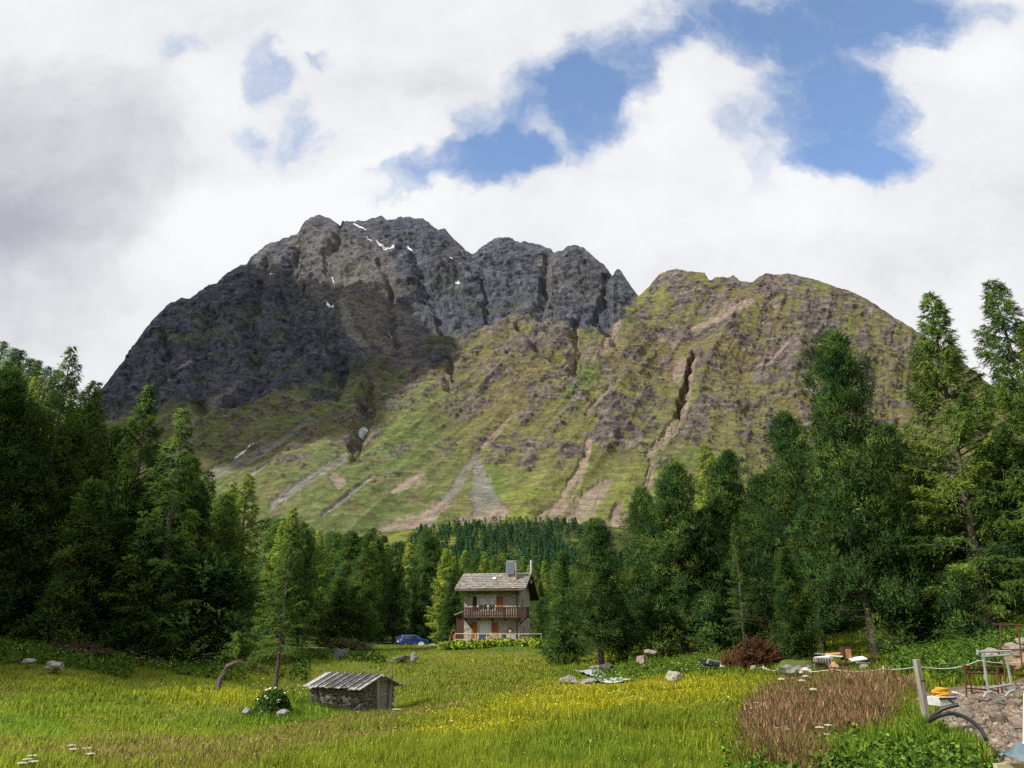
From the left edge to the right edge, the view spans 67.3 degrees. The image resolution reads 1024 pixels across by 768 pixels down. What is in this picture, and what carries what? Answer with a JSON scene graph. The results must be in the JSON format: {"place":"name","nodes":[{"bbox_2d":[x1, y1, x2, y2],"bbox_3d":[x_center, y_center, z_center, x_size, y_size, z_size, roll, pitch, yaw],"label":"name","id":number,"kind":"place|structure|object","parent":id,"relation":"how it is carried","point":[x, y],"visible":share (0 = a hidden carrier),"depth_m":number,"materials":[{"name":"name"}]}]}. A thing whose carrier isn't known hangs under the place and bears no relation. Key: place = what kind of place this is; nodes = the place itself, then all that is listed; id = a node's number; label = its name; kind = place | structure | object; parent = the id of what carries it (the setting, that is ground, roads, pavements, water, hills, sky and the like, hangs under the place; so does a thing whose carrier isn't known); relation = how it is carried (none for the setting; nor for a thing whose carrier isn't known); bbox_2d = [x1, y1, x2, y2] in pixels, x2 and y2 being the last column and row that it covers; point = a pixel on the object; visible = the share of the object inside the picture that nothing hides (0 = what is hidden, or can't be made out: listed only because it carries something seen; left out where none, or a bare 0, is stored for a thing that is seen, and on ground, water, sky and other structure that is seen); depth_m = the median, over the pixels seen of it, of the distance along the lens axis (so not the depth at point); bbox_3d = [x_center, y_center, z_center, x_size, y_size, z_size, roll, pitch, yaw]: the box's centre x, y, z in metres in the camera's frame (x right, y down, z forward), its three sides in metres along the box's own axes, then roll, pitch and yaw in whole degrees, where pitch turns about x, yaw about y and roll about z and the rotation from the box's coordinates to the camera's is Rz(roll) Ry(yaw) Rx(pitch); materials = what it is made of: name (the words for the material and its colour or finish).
{"place":"outdoors","nodes":[
{"label":"outdoors","id":0,"kind":"place"},
{"bbox_2d":[0,402,1023,767],"bbox_3d":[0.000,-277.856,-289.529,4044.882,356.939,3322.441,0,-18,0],"label":"ground","id":1,"kind":"structure","parent":0,"point":[396,536],"depth_m":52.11,"materials":[{"name":"green plant"}]},
{"bbox_2d":[0,456,68,636],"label":"spruce tree","id":2,"kind":"object","parent":1,"relation":"on","point":[10,616],"visible":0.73,"depth_m":53.45,"materials":[{"name":"green plant"}]},
{"bbox_2d":[22,363,46,401],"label":"stone pine tree","id":3,"kind":"object","parent":1,"relation":"on","point":[35,369],"visible":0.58,"depth_m":221.43,"materials":[{"name":"green plant"}]},
{"bbox_2d":[0,366,77,624],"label":"stone pine tree","id":4,"kind":"object","parent":1,"relation":"on","point":[13,452],"visible":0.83,"depth_m":55.70,"materials":[{"name":"green plant"}]},
{"bbox_2d":[2,422,87,631],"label":"spruce tree","id":5,"kind":"object","parent":1,"relation":"on","point":[75,486],"visible":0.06,"depth_m":60.17,"materials":[{"name":"green plant"}]},
{"bbox_2d":[1,346,91,631],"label":"larch tree","id":6,"kind":"object","parent":1,"relation":"on","point":[56,431],"visible":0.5,"depth_m":58.85,"materials":[{"name":"green plant"}]},
{"bbox_2d":[6,475,123,644],"bbox_3d":[-29.527,12.124,53.088,6.413,11.891,6.521,3,-18,-10],"label":"spruce tree","id":7,"kind":"object","parent":1,"relation":"on","point":[69,580],"visible":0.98,"depth_m":51.89,"materials":[{"name":"green plant"}]},
{"bbox_2d":[37,380,109,631],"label":"larch tree","id":8,"kind":"object","parent":1,"relation":"on","point":[89,405],"visible":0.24,"depth_m":62.48,"materials":[{"name":"green plant"}]},
{"bbox_2d":[45,639,117,655],"bbox_3d":[-26.997,16.251,47.313,5.032,1.201,3.322,0,-18,0],"label":"brush pile","id":9,"kind":"object","parent":1,"relation":"on","point":[94,648],"visible":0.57,"depth_m":47.06,"materials":[{"name":"green plant"}]},
{"bbox_2d":[88,421,136,635],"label":"spruce tree","id":10,"kind":"object","parent":1,"relation":"on","point":[115,436],"visible":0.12,"depth_m":64.62,"materials":[{"name":"green plant"}]},
{"bbox_2d":[73,468,158,639],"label":"stone pine tree","id":11,"kind":"object","parent":1,"relation":"on","point":[127,478],"visible":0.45,"depth_m":56.52,"materials":[{"name":"green plant"}]},
{"bbox_2d":[84,526,166,653],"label":"spruce tree","id":12,"kind":"object","parent":1,"relation":"on","point":[121,620],"visible":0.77,"depth_m":52.26,"materials":[{"name":"green plant"}]},
{"bbox_2d":[84,385,172,643],"bbox_3d":[-28.672,9.616,58.073,8.042,20.115,7.327,-7,-19,20],"label":"larch tree","id":13,"kind":"object","parent":1,"relation":"on","point":[139,426],"visible":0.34,"depth_m":59.13,"materials":[{"name":"green plant"}]},
{"bbox_2d":[99,479,184,635],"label":"stone pine tree","id":14,"kind":"object","parent":1,"relation":"on","point":[145,508],"visible":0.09,"depth_m":57.02,"materials":[{"name":"green plant"}]},
{"bbox_2d":[98,408,212,653],"bbox_3d":[-24.579,10.497,55.474,6.858,18.174,8.166,-1,-18,4],"label":"larch tree","id":15,"kind":"object","parent":1,"relation":"on","point":[176,439],"visible":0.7,"depth_m":55.22,"materials":[{"name":"green plant"}]},
{"bbox_2d":[128,537,209,659],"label":"spruce tree","id":16,"kind":"object","parent":1,"relation":"on","point":[169,579],"visible":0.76,"depth_m":52.48,"materials":[{"name":"green plant"}]},
{"bbox_2d":[166,454,207,644],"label":"spruce tree","id":17,"kind":"object","parent":1,"relation":"on","point":[199,471],"visible":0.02,"depth_m":66.36,"materials":[{"name":"green plant"}]},
{"bbox_2d":[0,638,385,681],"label":"wood edge herbs","id":18,"kind":"object","parent":1,"relation":"on","point":[131,665],"visible":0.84,"depth_m":47.01,"materials":[{"name":"green plant"}]},
{"bbox_2d":[169,479,217,606],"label":"stone pine tree","id":19,"kind":"object","parent":1,"relation":"on","point":[200,501],"visible":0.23,"depth_m":60.22,"materials":[{"name":"green plant"}]},
{"bbox_2d":[146,545,280,660],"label":"stone pine tree","id":20,"kind":"object","parent":1,"relation":"on","point":[211,568],"visible":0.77,"depth_m":54.03,"materials":[{"name":"green plant"}]},
{"bbox_2d":[187,491,245,650],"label":"stone pine tree","id":21,"kind":"object","parent":1,"relation":"on","point":[218,537],"visible":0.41,"depth_m":58.98,"materials":[{"name":"green plant"}]},
{"bbox_2d":[176,558,284,658],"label":"stone pine tree","id":22,"kind":"object","parent":1,"relation":"on","point":[248,595],"visible":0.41,"depth_m":55.64,"materials":[{"name":"green plant"}]},
{"bbox_2d":[194,507,266,653],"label":"spruce tree","id":23,"kind":"object","parent":1,"relation":"on","point":[243,548],"visible":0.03,"depth_m":60.91,"materials":[{"name":"green plant"}]},
{"bbox_2d":[213,631,274,689],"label":"twisted larch","id":24,"kind":"object","parent":1,"relation":"on","point":[239,640],"visible":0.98,"depth_m":37.65,"materials":[{"name":"green plant"}]},
{"bbox_2d":[234,472,268,632],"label":"larch tree","id":25,"kind":"object","parent":1,"relation":"on","point":[245,515],"visible":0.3,"depth_m":77.25,"materials":[{"name":"green plant"}]},
{"bbox_2d":[246,517,274,587],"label":"stone pine tree","id":26,"kind":"object","parent":1,"relation":"on","point":[267,527],"visible":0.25,"depth_m":165.04,"materials":[{"name":"green plant"}]},
{"bbox_2d":[247,518,295,620],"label":"stone pine tree","id":27,"kind":"object","parent":1,"relation":"on","point":[272,533],"visible":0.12,"depth_m":117.49,"materials":[{"name":"green plant"}]},
{"bbox_2d":[252,687,292,715],"bbox_3d":[-9.528,12.718,30.774,1.565,1.127,1.253,0,-18,0],"label":"flowering bush","id":28,"kind":"object","parent":1,"relation":"on","point":[270,700],"visible":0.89,"depth_m":30.51,"materials":[{"name":"green plant"}]},
{"bbox_2d":[256,520,295,628],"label":"larch tree","id":29,"kind":"object","parent":1,"relation":"on","point":[276,546],"visible":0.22,"depth_m":106.56,"materials":[{"name":"green plant"}]},
{"bbox_2d":[244,532,313,688],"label":"larch tree","id":30,"kind":"object","parent":1,"relation":"on","point":[286,602],"visible":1,"depth_m":35.39,"materials":[{"name":"green plant"}]},
{"bbox_2d":[260,508,312,644],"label":"larch tree","id":31,"kind":"object","parent":1,"relation":"on","point":[288,527],"visible":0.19,"depth_m":79.97,"materials":[{"name":"green plant"}]},
{"bbox_2d":[274,527,321,646],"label":"stone pine tree","id":32,"kind":"object","parent":1,"relation":"on","point":[308,547],"visible":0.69,"depth_m":75.46,"materials":[{"name":"green plant"}]},
{"bbox_2d":[285,526,323,639],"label":"larch tree","id":33,"kind":"object","parent":1,"relation":"on","point":[317,567],"visible":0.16,"depth_m":104.86,"materials":[{"name":"green plant"}]},
{"bbox_2d":[308,529,328,634],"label":"larch tree","id":34,"kind":"object","parent":1,"relation":"on","point":[320,537],"visible":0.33,"depth_m":116.47,"materials":[{"name":"green plant"}]},
{"bbox_2d":[315,531,348,626],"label":"stone pine tree","id":35,"kind":"object","parent":1,"relation":"on","point":[334,536],"visible":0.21,"depth_m":123.85,"materials":[{"name":"green plant"}]},
{"bbox_2d":[310,574,361,646],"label":"spruce tree","id":36,"kind":"object","parent":1,"relation":"on","point":[335,624],"visible":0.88,"depth_m":78.07,"materials":[{"name":"green plant"}]},
{"bbox_2d":[314,634,369,651],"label":"brush pile","id":37,"kind":"object","parent":1,"relation":"on","point":[342,644],"visible":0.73,"depth_m":73.34,"materials":[{"name":"green plant"}]},
{"bbox_2d":[313,530,378,636],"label":"stone pine tree","id":38,"kind":"object","parent":1,"relation":"on","point":[350,541],"visible":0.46,"depth_m":105.57,"materials":[{"name":"green plant"}]},
{"bbox_2d":[303,671,403,712],"bbox_3d":[-7.618,14.895,36.968,3.900,1.980,3.330,-11,-21,29],"label":"stone hut","id":39,"kind":"object","parent":1,"relation":"on","point":[360,691],"visible":0.84,"depth_m":36.21,"materials":[{"name":"grey stone"}]},
{"bbox_2d":[380,680,388,711],"bbox_3d":[-6.141,14.943,36.661,0.080,1.500,0.765,-11,-21,29],"label":"door","id":40,"kind":"structure","parent":39,"relation":"in","point":[384,685],"depth_m":36.73,"materials":[{"name":"grey wood"}]},
{"bbox_2d":[324,532,395,641],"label":"spruce tree","id":41,"kind":"object","parent":1,"relation":"on","point":[369,539],"visible":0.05,"depth_m":115.19,"materials":[{"name":"green plant"}]},
{"bbox_2d":[344,552,385,643],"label":"stone pine tree","id":42,"kind":"object","parent":1,"relation":"on","point":[367,593],"visible":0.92,"depth_m":80.20,"materials":[{"name":"green plant"}]},
{"bbox_2d":[350,541,390,642],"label":"larch tree","id":43,"kind":"object","parent":1,"relation":"on","point":[373,549],"visible":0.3,"depth_m":107.17,"materials":[{"name":"green plant"}]},
{"bbox_2d":[372,536,396,632],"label":"stone pine tree","id":44,"kind":"object","parent":1,"relation":"on","point":[382,550],"visible":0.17,"depth_m":118.40,"materials":[{"name":"green plant"}]},
{"bbox_2d":[378,555,413,643],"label":"stone pine tree","id":45,"kind":"object","parent":1,"relation":"on","point":[396,591],"visible":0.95,"depth_m":108.51,"materials":[{"name":"green plant"}]},
{"bbox_2d":[400,540,416,621],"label":"larch tree","id":46,"kind":"object","parent":1,"relation":"on","point":[406,554],"visible":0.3,"depth_m":150.32,"materials":[{"name":"green plant"}]},
{"bbox_2d":[396,635,428,644],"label":"parked car","id":47,"kind":"object","parent":1,"relation":"on","point":[407,639],"visible":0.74,"depth_m":98.81,"materials":[{"name":"blue paint"}]},
{"bbox_2d":[403,572,435,643],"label":"spruce tree","id":48,"kind":"object","parent":1,"relation":"on","point":[420,629],"visible":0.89,"depth_m":108.97,"materials":[{"name":"green plant"}]},
{"bbox_2d":[403,529,456,631],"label":"stone pine tree","id":49,"kind":"object","parent":1,"relation":"on","point":[425,564],"visible":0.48,"depth_m":123.93,"materials":[{"name":"green plant"}]},
{"bbox_2d":[249,515,632,573],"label":"wood","id":50,"kind":"object","parent":1,"relation":"on","point":[549,555],"visible":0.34,"depth_m":796.50,"materials":[{"name":"green plant"}]},
{"bbox_2d":[423,548,462,639],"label":"larch tree","id":51,"kind":"object","parent":1,"relation":"on","point":[441,578],"visible":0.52,"depth_m":106.00,"materials":[{"name":"green plant"}]},
{"bbox_2d":[432,573,462,642],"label":"spruce tree","id":52,"kind":"object","parent":1,"relation":"on","point":[451,606],"visible":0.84,"depth_m":97.22,"materials":[{"name":"green plant"}]},
{"bbox_2d":[437,637,555,649],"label":"leafy herbs","id":53,"kind":"object","parent":1,"relation":"on","point":[534,642],"visible":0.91,"depth_m":77.74,"materials":[{"name":"green plant"}]},
{"bbox_2d":[454,558,539,641],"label":"stone house","id":54,"kind":"structure","parent":1,"relation":"on","point":[496,603],"depth_m":86.02,"materials":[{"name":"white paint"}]},
{"bbox_2d":[530,580,548,638],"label":"spruce tree","id":55,"kind":"object","parent":1,"relation":"on","point":[536,629],"visible":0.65,"depth_m":99.29,"materials":[{"name":"green plant"}]},
{"bbox_2d":[534,548,594,664],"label":"spruce tree","id":56,"kind":"object","parent":1,"relation":"on","point":[559,650],"visible":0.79,"depth_m":57.83,"materials":[{"name":"green plant"}]},
{"bbox_2d":[542,516,651,665],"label":"stone pine tree","id":57,"kind":"object","parent":1,"relation":"on","point":[596,539],"visible":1,"depth_m":53.24,"materials":[{"name":"green plant"}]},
{"bbox_2d":[607,610,648,661],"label":"stone pine tree","id":58,"kind":"object","parent":1,"relation":"on","point":[624,656],"visible":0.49,"depth_m":53.80,"materials":[{"name":"green plant"}]},
{"bbox_2d":[613,485,690,649],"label":"stone pine tree","id":59,"kind":"object","parent":1,"relation":"on","point":[641,497],"visible":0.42,"depth_m":61.54,"materials":[{"name":"green plant"}]},
{"bbox_2d":[627,510,678,652],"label":"stone pine tree","id":60,"kind":"object","parent":1,"relation":"on","point":[642,583],"visible":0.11,"depth_m":60.16,"materials":[{"name":"green plant"}]},
{"bbox_2d":[630,593,697,656],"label":"stone pine tree","id":61,"kind":"object","parent":1,"relation":"on","point":[660,623],"visible":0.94,"depth_m":53.92,"materials":[{"name":"green plant"}]},
{"bbox_2d":[628,459,739,653],"bbox_3d":[12.619,13.142,58.942,8.610,15.114,8.134,9,-20,-25],"label":"stone pine tree","id":62,"kind":"object","parent":1,"relation":"on","point":[679,505],"visible":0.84,"depth_m":58.26,"materials":[{"name":"green plant"}]},
{"bbox_2d":[591,651,797,683],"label":"bank herbs","id":63,"kind":"object","parent":1,"relation":"on","point":[681,667],"visible":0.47,"depth_m":45.06,"materials":[{"name":"green plant"}]},
{"bbox_2d":[690,443,716,515],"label":"larch tree","id":64,"kind":"object","parent":1,"relation":"on","point":[705,459],"visible":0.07,"depth_m":78.92,"materials":[{"name":"green plant"}]},
{"bbox_2d":[677,506,745,648],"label":"stone pine tree","id":65,"kind":"object","parent":1,"relation":"on","point":[716,546],"visible":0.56,"depth_m":58.17,"materials":[{"name":"green plant"}]},
{"bbox_2d":[684,589,747,654],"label":"stone pine tree","id":66,"kind":"object","parent":1,"relation":"on","point":[710,600],"visible":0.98,"depth_m":52.26,"materials":[{"name":"green plant"}]},
{"bbox_2d":[680,492,770,649],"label":"spruce tree","id":67,"kind":"object","parent":1,"relation":"on","point":[716,507],"visible":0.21,"depth_m":60.90,"materials":[{"name":"green plant"}]},
{"bbox_2d":[690,447,768,628],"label":"stone pine tree","id":68,"kind":"object","parent":1,"relation":"on","point":[723,474],"visible":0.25,"depth_m":65.79,"materials":[{"name":"green plant"}]},
{"bbox_2d":[721,523,761,646],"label":"larch tree","id":69,"kind":"object","parent":1,"relation":"on","point":[741,573],"visible":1,"depth_m":50.23,"materials":[{"name":"green plant"}]},
{"bbox_2d":[729,499,770,635],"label":"stone pine tree","id":70,"kind":"object","parent":1,"relation":"on","point":[738,508],"visible":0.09,"depth_m":64.71,"materials":[{"name":"green plant"}]},
{"bbox_2d":[721,471,789,642],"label":"stone pine tree","id":71,"kind":"object","parent":1,"relation":"on","point":[756,498],"visible":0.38,"depth_m":55.86,"materials":[{"name":"green plant"}]},
{"bbox_2d":[729,633,792,668],"bbox_3d":[12.835,13.802,39.619,3.291,1.946,2.303,0,-18,0],"label":"branch heap","id":72,"kind":"object","parent":1,"relation":"on","point":[760,651],"visible":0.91,"depth_m":39.31,"materials":[{"name":"brown wood"}]},
{"bbox_2d":[755,547,823,660],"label":"spruce tree","id":73,"kind":"object","parent":1,"relation":"on","point":[790,622],"visible":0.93,"depth_m":40.91,"materials":[{"name":"green plant"}]},
{"bbox_2d":[777,659,811,676],"bbox_3d":[12.702,12.863,34.731,1.509,0.811,1.028,0,-18,0],"label":"boulder","id":74,"kind":"object","parent":1,"relation":"on","point":[794,667],"visible":0.88,"depth_m":34.41,"materials":[{"name":"grey stone"}]},
{"bbox_2d":[749,408,852,643],"bbox_3d":[20.335,9.781,53.663,7.692,16.782,7.985,-6,-19,17],"label":"stone pine tree","id":75,"kind":"object","parent":1,"relation":"on","point":[786,421],"visible":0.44,"depth_m":54.02,"materials":[{"name":"green plant"}]},
{"bbox_2d":[765,501,867,651],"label":"stone pine tree","id":76,"kind":"object","parent":1,"relation":"on","point":[820,626],"visible":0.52,"depth_m":46.66,"materials":[{"name":"green plant"}]},
{"bbox_2d":[802,456,880,632],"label":"spruce tree","id":77,"kind":"object","parent":1,"relation":"on","point":[853,625],"visible":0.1,"depth_m":59.36,"materials":[{"name":"green plant"}]},
{"bbox_2d":[776,326,940,657],"bbox_3d":[18.588,5.566,42.345,7.948,18.870,8.413,-10,-21,28],"label":"stone pine tree","id":78,"kind":"object","parent":1,"relation":"on","point":[834,364],"visible":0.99,"depth_m":41.41,"materials":[{"name":"green plant"}]},
{"bbox_2d":[719,718,999,767],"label":"dock leaves","id":79,"kind":"object","parent":1,"relation":"on","point":[912,748],"visible":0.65,"depth_m":10.93,"materials":[{"name":"green plant"}]},
{"bbox_2d":[841,422,939,640],"bbox_3d":[24.293,9.111,48.001,7.333,13.817,7.612,17,-24,-42],"label":"stone pine tree","id":80,"kind":"object","parent":1,"relation":"on","point":[900,483],"visible":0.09,"depth_m":48.00,"materials":[{"name":"green plant"}]},
{"bbox_2d":[855,574,944,656],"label":"stone pine tree","id":81,"kind":"object","parent":1,"relation":"on","point":[899,638],"visible":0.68,"depth_m":38.76,"materials":[{"name":"green plant"}]},
{"bbox_2d":[912,659,929,717],"bbox_3d":[8.048,6.133,15.001,0.142,1.439,0.180,6,-19,-19],"label":"fence post","id":82,"kind":"object","parent":1,"relation":"on","point":[920,680],"visible":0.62,"depth_m":15.06,"materials":[{"name":"grey wood"}]},
{"bbox_2d":[884,462,1008,640],"bbox_3d":[24.049,9.374,43.952,6.480,10.508,6.615,-2,-18,7],"label":"spruce tree","id":83,"kind":"object","parent":1,"relation":"on","point":[926,607],"visible":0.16,"depth_m":43.84,"materials":[{"name":"green plant"}]},
{"bbox_2d":[876,289,1023,633],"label":"larch tree","id":84,"kind":"object","parent":1,"relation":"on","point":[970,422],"visible":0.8,"depth_m":40.15,"materials":[{"name":"green plant"}]},
{"bbox_2d":[886,619,1023,683],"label":"tall herbs","id":85,"kind":"object","parent":1,"relation":"on","point":[937,654],"visible":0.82,"depth_m":28.27,"materials":[{"name":"green plant"}]},
{"bbox_2d":[930,567,999,643],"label":"stone pine tree","id":86,"kind":"object","parent":1,"relation":"on","point":[959,582],"visible":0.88,"depth_m":35.39,"materials":[{"name":"green plant"}]},
{"bbox_2d":[924,480,1023,628],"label":"stone pine tree","id":87,"kind":"object","parent":1,"relation":"on","point":[955,552],"visible":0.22,"depth_m":41.00,"materials":[{"name":"green plant"}]},
{"bbox_2d":[928,681,1023,762],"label":"gravel","id":88,"kind":"structure","parent":1,"relation":"on","point":[1011,738],"depth_m":14.67,"materials":[{"name":"gravel"}]},
{"bbox_2d":[927,696,956,705],"bbox_3d":[7.778,5.729,13.898,0.372,0.154,0.325,5,-19,-14],"label":"plastic crate","id":89,"kind":"object","parent":88,"relation":"on","point":[939,701],"visible":0.82,"depth_m":13.78,"materials":[{"name":"white plastic"}]},
{"bbox_2d":[928,711,988,741],"bbox_3d":[7.195,5.426,12.267,0.315,0.283,1.938,-1,-18,5],"label":"black pipe","id":90,"kind":"object","parent":88,"relation":"on","point":[965,717],"visible":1,"depth_m":12.49,"materials":[{"name":"rubber"}]},
{"bbox_2d":[960,665,1002,697],"bbox_3d":[10.923,6.822,17.705,0.795,0.702,1.685,-12,-22,34],"label":"trestle","id":91,"kind":"object","parent":88,"relation":"on","point":[997,670],"visible":0.97,"depth_m":17.35,"materials":[{"name":"metal"}]},
{"bbox_2d":[976,649,1015,698],"bbox_3d":[10.701,6.367,16.944,0.667,0.990,1.606,-11,-21,31],"label":"tall trestle","id":92,"kind":"object","parent":88,"relation":"on","point":[984,657],"visible":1,"depth_m":16.87,"materials":[{"name":"grey metal"}]},
{"bbox_2d":[961,278,1023,601],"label":"larch tree","id":93,"kind":"object","parent":1,"relation":"on","point":[1004,389],"visible":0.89,"depth_m":38.38,"materials":[{"name":"green plant"}]},
{"bbox_2d":[983,455,1023,613],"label":"stone pine tree","id":94,"kind":"object","parent":1,"relation":"on","point":[1019,574],"visible":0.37,"depth_m":37.59,"materials":[{"name":"green plant"}]},
{"bbox_2d":[993,623,1023,687],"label":"rusty frame","id":95,"kind":"object","parent":1,"relation":"on","point":[1019,649],"visible":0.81,"depth_m":19.84,"materials":[{"name":"metal"}]},
{"bbox_2d":[998,742,1023,761],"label":"tarpaulin","id":96,"kind":"object","parent":1,"relation":"on","point":[1016,751],"visible":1,"depth_m":9.41,"materials":[{"name":"blue plastic"}]},
{"bbox_2d":[1006,323,1023,546],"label":"larch tree","id":97,"kind":"object","parent":1,"relation":"on","point":[1019,398],"visible":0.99,"depth_m":36.81,"materials":[{"name":"green plant"}]},
{"bbox_2d":[0,0,1023,410],"label":"sky","id":98,"kind":"structure","parent":0,"point":[873,150],"materials":[{"name":"white"}]},
{"bbox_2d":[81,215,1021,541],"bbox_3d":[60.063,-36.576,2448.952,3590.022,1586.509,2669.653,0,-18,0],"label":"mountain","id":99,"kind":"structure","parent":0,"point":[345,377],"depth_m":1835.18,"materials":[{"name":"stone"}]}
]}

